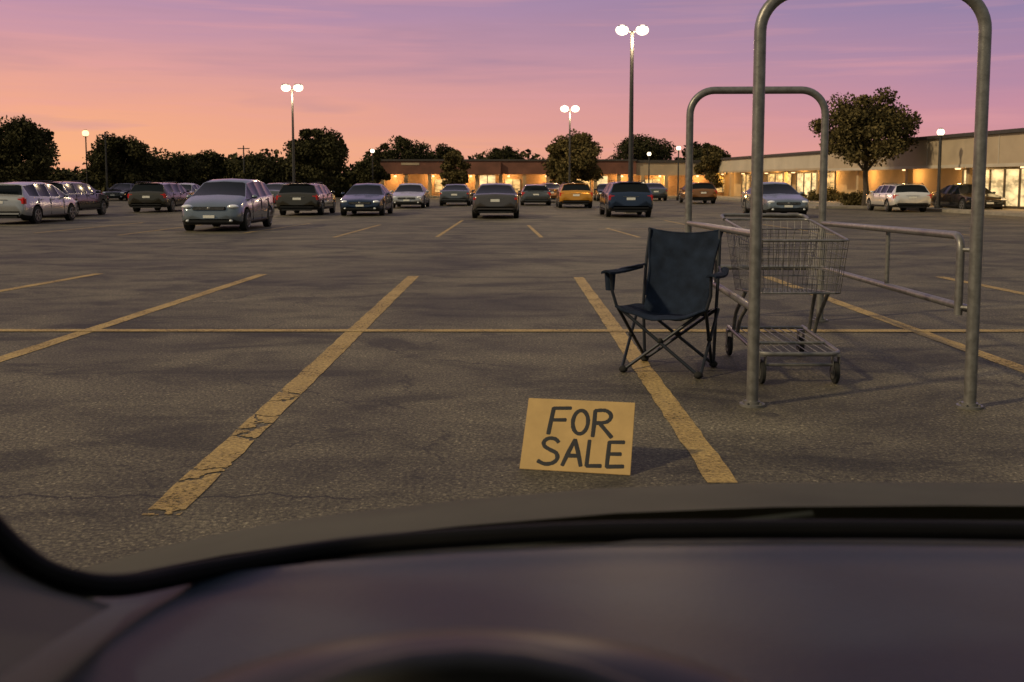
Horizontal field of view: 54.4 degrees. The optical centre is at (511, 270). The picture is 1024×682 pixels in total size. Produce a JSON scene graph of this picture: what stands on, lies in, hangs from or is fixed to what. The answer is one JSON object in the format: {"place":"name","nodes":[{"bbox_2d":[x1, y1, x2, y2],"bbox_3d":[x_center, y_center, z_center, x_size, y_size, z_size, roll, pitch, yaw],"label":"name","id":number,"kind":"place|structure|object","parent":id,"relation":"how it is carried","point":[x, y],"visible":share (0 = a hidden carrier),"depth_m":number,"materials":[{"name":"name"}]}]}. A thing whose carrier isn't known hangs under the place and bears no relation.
{"place":"outdoors","nodes":[
{"label":"outdoors","id":0,"kind":"place"},
{"bbox_2d":[0,197,1023,569],"bbox_3d":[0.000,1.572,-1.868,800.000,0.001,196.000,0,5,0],"label":"ground","id":1,"kind":"structure","parent":0,"point":[108,439],"depth_m":7.56,"materials":[{"name":"grey asphalt"}]},
{"bbox_2d":[0,114,60,181],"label":"tree","id":2,"kind":"object","parent":1,"relation":"on","point":[28,152],"visible":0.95,"depth_m":68.17,"materials":[{"name":"green plant"}]},
{"bbox_2d":[0,182,76,223],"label":"parked minivan","id":3,"kind":"object","parent":1,"relation":"on","point":[34,202],"visible":1,"depth_m":33.16,"materials":[{"name":"silver paint"}]},
{"bbox_2d":[31,181,108,216],"bbox_3d":[-18.100,-2.933,40.548,2.080,1.434,4.597,0,5,0],"label":"parked suv","id":4,"kind":"object","parent":1,"relation":"on","point":[85,196],"visible":0.5,"depth_m":40.21,"materials":[{"name":"black paint"}]},
{"bbox_2d":[82,130,88,183],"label":"street lamp","id":5,"kind":"object","parent":1,"relation":"on","point":[85,133],"visible":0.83,"depth_m":79.88,"materials":[{"name":"metal"}]},
{"bbox_2d":[98,132,111,189],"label":"utility pole","id":6,"kind":"object","parent":1,"relation":"on","point":[105,135],"visible":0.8,"depth_m":74.52,"materials":[{"name":"wood"}]},
{"bbox_2d":[102,183,134,200],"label":"parked sedan","id":7,"kind":"object","parent":1,"relation":"on","point":[120,191],"visible":0.52,"depth_m":72.46,"materials":[{"name":"black paint"}]},
{"bbox_2d":[82,131,155,198],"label":"tree","id":8,"kind":"object","parent":1,"relation":"on","point":[129,159],"visible":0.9,"depth_m":78.52,"materials":[{"name":"green plant"}]},
{"bbox_2d":[127,182,192,211],"bbox_3d":[-16.500,-3.500,47.124,2.080,1.394,4.597,0,5,0],"label":"parked suv","id":9,"kind":"object","parent":1,"relation":"on","point":[159,195],"visible":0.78,"depth_m":45.08,"materials":[{"name":"brown paint"}]},
{"bbox_2d":[151,151,203,184],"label":"tree","id":10,"kind":"object","parent":1,"relation":"on","point":[185,168],"visible":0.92,"depth_m":80.63,"materials":[{"name":"green plant"}]},
{"bbox_2d":[0,147,365,196],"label":"hedge row","id":11,"kind":"object","parent":1,"relation":"on","point":[347,180],"visible":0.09,"depth_m":88.26,"materials":[{"name":"green plant"}]},
{"bbox_2d":[177,183,199,193],"bbox_3d":[-19.800,-4.613,60.079,2.080,1.308,4.597,0,5,0],"label":"parked sedan","id":12,"kind":"object","parent":1,"relation":"on","point":[192,187],"visible":0.04,"depth_m":59.63,"materials":[{"name":"silver paint"}]},
{"bbox_2d":[193,149,237,185],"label":"tree","id":13,"kind":"object","parent":1,"relation":"on","point":[215,164],"visible":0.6,"depth_m":85.01,"materials":[{"name":"green plant"}]},
{"bbox_2d":[181,179,274,230],"bbox_3d":[-8.420,-1.996,29.742,2.080,1.488,4.297,0,5,0],"label":"parked minivan","id":14,"kind":"object","parent":1,"relation":"on","point":[243,204],"visible":1,"depth_m":28.43,"materials":[{"name":"blue paint"}]},
{"bbox_2d":[237,146,249,172],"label":"utility pole","id":15,"kind":"object","parent":1,"relation":"on","point":[243,148],"visible":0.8,"depth_m":83.45,"materials":[{"name":"wood"}]},
{"bbox_2d":[224,153,289,184],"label":"tree","id":16,"kind":"object","parent":1,"relation":"on","point":[264,170],"visible":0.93,"depth_m":84.78,"materials":[{"name":"green plant"}]},
{"bbox_2d":[266,183,288,204],"bbox_3d":[-12.600,-4.089,54.099,2.080,1.328,4.597,0,5,0],"label":"parked sedan","id":17,"kind":"object","parent":1,"relation":"on","point":[274,189],"visible":0.03,"depth_m":52.79,"materials":[{"name":"grey paint"}]},
{"bbox_2d":[281,84,302,181],"bbox_3d":[-12.000,-6.836,54.608,1.208,6.709,0.600,0,5,0],"label":"street lamp","id":18,"kind":"object","parent":1,"relation":"on","point":[287,87],"visible":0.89,"depth_m":54.42,"materials":[{"name":"metal"}]},
{"bbox_2d":[280,158,316,183],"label":"tree","id":19,"kind":"object","parent":1,"relation":"on","point":[289,178],"visible":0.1,"depth_m":86.58,"materials":[{"name":"green plant"}]},
{"bbox_2d":[276,182,335,214],"bbox_3d":[-8.800,-3.116,42.941,2.080,1.373,4.597,0,5,0],"label":"parked suv","id":20,"kind":"object","parent":1,"relation":"on","point":[299,197],"visible":1,"depth_m":40.85,"materials":[{"name":"brown paint"}]},
{"bbox_2d":[280,126,349,189],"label":"tree","id":21,"kind":"object","parent":1,"relation":"on","point":[321,154],"visible":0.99,"depth_m":78.11,"materials":[{"name":"green plant"}]},
{"bbox_2d":[340,183,392,215],"bbox_3d":[-6.150,-3.050,42.449,2.080,1.328,4.597,0,5,0],"label":"parked sedan","id":22,"kind":"object","parent":1,"relation":"on","point":[355,198],"visible":1,"depth_m":41.03,"materials":[{"name":"blue paint"}]},
{"bbox_2d":[370,148,373,182],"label":"street lamp","id":23,"kind":"object","parent":1,"relation":"on","point":[372,150],"visible":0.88,"depth_m":83.46,"materials":[{"name":"metal"}]},
{"bbox_2d":[358,155,390,183],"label":"tree","id":24,"kind":"object","parent":1,"relation":"on","point":[380,174],"visible":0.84,"depth_m":85.98,"materials":[{"name":"green plant"}]},
{"bbox_2d":[390,183,429,207],"bbox_3d":[-5.500,-4.080,54.103,2.080,1.308,4.597,0,5,0],"label":"parked sedan","id":25,"kind":"object","parent":1,"relation":"on","point":[410,194],"visible":0.93,"depth_m":52.64,"materials":[{"name":"silver paint"}]},
{"bbox_2d":[440,149,471,186],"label":"tree","id":26,"kind":"object","parent":1,"relation":"on","point":[449,165],"visible":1,"depth_m":79.05,"materials":[{"name":"green plant"}]},
{"bbox_2d":[439,184,473,205],"bbox_3d":[-3.300,-4.499,59.082,2.080,1.258,4.597,0,5,0],"label":"parked sedan","id":27,"kind":"object","parent":1,"relation":"on","point":[455,193],"visible":0.95,"depth_m":56.91,"materials":[{"name":"grey paint"}]},
{"bbox_2d":[471,183,521,217],"bbox_3d":[-0.630,-2.788,39.457,2.080,1.338,4.597,0,5,0],"label":"parked sedan","id":28,"kind":"object","parent":1,"relation":"on","point":[495,198],"visible":1,"depth_m":37.25,"materials":[{"name":"brown paint"}]},
{"bbox_2d":[0,482,1023,681],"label":"car","id":29,"kind":"object","parent":1,"relation":"on","point":[842,582],"visible":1,"depth_m":0.79,"materials":[{"name":"paint"}]},
{"bbox_2d":[0,220,1023,514],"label":"parking lines","id":30,"kind":"object","parent":1,"relation":"on","point":[698,446],"visible":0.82,"depth_m":7.93,"materials":[{"name":"yellow paint"}]},
{"bbox_2d":[518,184,551,204],"bbox_3d":[1.400,-4.570,59.929,2.080,1.248,4.297,0,5,0],"label":"parked minivan","id":31,"kind":"object","parent":1,"relation":"on","point":[536,193],"visible":0.94,"depth_m":57.89,"materials":[{"name":"grey paint"}]},
{"bbox_2d":[542,183,559,199],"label":"parked sedan","id":32,"kind":"object","parent":1,"relation":"on","point":[551,186],"visible":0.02,"depth_m":66.61,"materials":[{"name":"orange paint"}]},
{"bbox_2d":[379,159,725,197],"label":"brick store","id":33,"kind":"structure","parent":1,"relation":"on","point":[517,174],"depth_m":88.33,"materials":[{"name":"brown brick"}]},
{"bbox_2d":[435,175,723,191],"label":"windows","id":34,"kind":"structure","parent":33,"relation":"in","point":[484,179],"depth_m":89.60,"materials":[{"name":"yellow glass"}]},
{"bbox_2d":[560,105,578,182],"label":"street lamp","id":35,"kind":"object","parent":1,"relation":"on","point":[564,108],"visible":0.89,"depth_m":74.29,"materials":[{"name":"metal"}]},
{"bbox_2d":[541,128,603,184],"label":"tree","id":36,"kind":"object","parent":1,"relation":"on","point":[585,152],"visible":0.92,"depth_m":80.29,"materials":[{"name":"green plant"}]},
{"bbox_2d":[554,182,592,207],"bbox_3d":[3.350,-4.107,54.097,2.080,1.363,4.597,0,5,0],"label":"parked suv","id":37,"kind":"object","parent":1,"relation":"on","point":[574,193],"visible":1,"depth_m":51.92,"materials":[{"name":"orange paint"}]},
{"bbox_2d":[519,398,634,475],"bbox_3d":[0.343,0.878,5.005,0.540,0.385,0.234,1,-34,12],"label":"cardboard sign","id":38,"kind":"object","parent":1,"relation":"on","point":[579,436],"visible":1,"depth_m":4.91,"materials":[{"name":"brown cardboard"}]},
{"bbox_2d":[593,183,607,200],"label":"parked sedan","id":39,"kind":"object","parent":1,"relation":"on","point":[596,194],"visible":0.35,"depth_m":71.43,"materials":[{"name":"black paint"}]},
{"bbox_2d":[598,180,652,216],"bbox_3d":[4.620,-2.965,40.846,2.080,1.444,4.597,0,5,0],"label":"parked suv","id":40,"kind":"object","parent":1,"relation":"on","point":[627,196],"visible":1,"depth_m":38.69,"materials":[{"name":"blue paint"}]},
{"bbox_2d":[616,25,648,212],"bbox_3d":[5.340,-6.753,44.576,1.476,8.328,0.600,0,5,0],"label":"street lamp","id":41,"kind":"object","parent":1,"relation":"on","point":[639,30],"visible":0.86,"depth_m":44.38,"materials":[{"name":"metal"}]},
{"bbox_2d":[647,152,650,182],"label":"street lamp","id":42,"kind":"object","parent":1,"relation":"on","point":[648,153],"visible":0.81,"depth_m":83.53,"materials":[{"name":"metal"}]},
{"bbox_2d":[646,183,667,200],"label":"parked sedan","id":43,"kind":"object","parent":1,"relation":"on","point":[659,191],"visible":0.44,"depth_m":71.81,"materials":[{"name":"grey paint"}]},
{"bbox_2d":[601,227,728,378],"bbox_3d":[1.184,0.221,7.417,0.876,1.045,0.756,2,6,25],"label":"camping chair","id":44,"kind":"object","parent":1,"relation":"on","point":[678,281],"visible":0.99,"depth_m":7.58,"materials":[{"name":"fabric"}]},
{"bbox_2d":[676,145,680,199],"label":"street lamp","id":45,"kind":"object","parent":1,"relation":"on","point":[678,147],"visible":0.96,"depth_m":73.64,"materials":[{"name":"metal"}]},
{"bbox_2d":[679,182,716,203],"bbox_3d":[12.000,-5.045,64.555,2.080,1.373,4.597,0,5,0],"label":"parked suv","id":46,"kind":"object","parent":1,"relation":"on","point":[704,192],"visible":0.8,"depth_m":62.37,"materials":[{"name":"orange paint"}]},
{"bbox_2d":[693,145,726,187],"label":"tree","id":47,"kind":"object","parent":1,"relation":"on","point":[709,163],"visible":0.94,"depth_m":86.94,"materials":[{"name":"green plant"}]},
{"bbox_2d":[741,182,808,214],"bbox_3d":[10.650,-2.911,40.553,2.080,1.388,4.597,0,5,0],"label":"parked sedan","id":48,"kind":"object","parent":1,"relation":"on","point":[781,197],"visible":0.77,"depth_m":38.92,"materials":[{"name":"blue paint"}]},
{"bbox_2d":[720,213,849,382],"bbox_3d":[2.025,0.165,7.457,0.697,1.143,1.363,0,5,0],"label":"shopping cart","id":49,"kind":"object","parent":1,"relation":"on","point":[800,342],"visible":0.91,"depth_m":7.35,"materials":[{"name":"metal"}]},
{"bbox_2d":[802,186,843,200],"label":"hedge","id":50,"kind":"object","parent":1,"relation":"on","point":[832,194],"visible":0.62,"depth_m":65.46,"materials":[{"name":"green plant"}]},
{"bbox_2d":[683,0,991,409],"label":"cart corral","id":51,"kind":"object","parent":1,"relation":"on","point":[758,89],"visible":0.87,"depth_m":6.15,"materials":[{"name":"metal"}]},
{"bbox_2d":[809,205,884,208],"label":"parking lot island","id":52,"kind":"structure","parent":1,"relation":"on","point":[842,207],"depth_m":51.13,"materials":[{"name":"concrete"}]},
{"bbox_2d":[808,86,922,205],"bbox_3d":[18.560,-6.353,52.150,5.477,6.302,5.376,4,6,35],"label":"tree","id":53,"kind":"object","parent":52,"relation":"on","point":[859,123],"visible":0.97,"depth_m":50.59,"materials":[{"name":"green plant"}]},
{"bbox_2d":[837,190,870,205],"bbox_3d":[19.060,-3.775,52.870,3.562,0.991,2.020,0,5,0],"label":"hedge","id":54,"kind":"object","parent":1,"relation":"on","point":[853,198],"visible":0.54,"depth_m":52.55,"materials":[{"name":"green plant"}]},
{"bbox_2d":[717,128,1023,216],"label":"strip mall","id":55,"kind":"structure","parent":1,"relation":"on","point":[798,172],"depth_m":53.65,"materials":[{"name":"beige paint"}]},
{"bbox_2d":[741,167,1023,207],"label":"windows","id":56,"kind":"structure","parent":55,"relation":"in","point":[1011,178],"depth_m":48.46,"materials":[{"name":"yellow glass"}]},
{"bbox_2d":[866,183,931,211],"bbox_3d":[18.200,-3.466,47.089,2.080,1.333,3.907,0,5,0],"label":"parked suv","id":57,"kind":"object","parent":1,"relation":"on","point":[888,197],"visible":1,"depth_m":45.39,"materials":[{"name":"white paint"}]},
{"bbox_2d":[934,128,944,207],"bbox_3d":[20.500,-4.835,47.759,0.340,3.950,0.331,0,5,0],"label":"street lamp","id":58,"kind":"object","parent":1,"relation":"on","point":[940,132],"visible":0.91,"depth_m":47.70,"materials":[{"name":"metal"}]},
{"bbox_2d":[931,183,1006,208],"bbox_3d":[21.700,-3.484,47.430,2.080,1.308,4.597,0,5,0],"label":"parked sedan","id":59,"kind":"object","parent":1,"relation":"on","point":[959,196],"visible":0.69,"depth_m":46.62,"materials":[{"name":"black paint"}]},
{"bbox_2d":[0,0,1023,173],"label":"sky","id":60,"kind":"structure","parent":0,"point":[472,77],"materials":[{"name":"pink"}]},
{"label":"grass","id":61,"kind":"object","parent":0,"visible":0},
{"bbox_2d":[44,141,702,180],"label":"distant trees","id":62,"kind":"object","parent":61,"relation":"on","point":[266,154],"visible":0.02,"depth_m":123.23,"materials":[{"name":"green plant"}]},
{"bbox_2d":[375,135,438,158],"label":"tree","id":63,"kind":"object","parent":61,"relation":"on","point":[409,150],"visible":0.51,"depth_m":104.12,"materials":[{"name":"green plant"}]},
{"bbox_2d":[434,143,458,158],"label":"tree","id":64,"kind":"object","parent":61,"relation":"on","point":[443,150],"visible":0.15,"depth_m":106.64,"materials":[{"name":"green plant"}]},
{"bbox_2d":[483,145,523,158],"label":"tree","id":65,"kind":"object","parent":61,"relation":"on","point":[507,152],"visible":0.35,"depth_m":105.69,"materials":[{"name":"green plant"}]},
{"bbox_2d":[607,132,676,159],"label":"tree","id":66,"kind":"object","parent":61,"relation":"on","point":[643,147],"visible":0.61,"depth_m":103.91,"materials":[{"name":"green plant"}]},
{"bbox_2d":[693,142,730,159],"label":"tree","id":67,"kind":"object","parent":61,"relation":"on","point":[698,154],"visible":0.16,"depth_m":98.68,"materials":[{"name":"green plant"}]}
]}

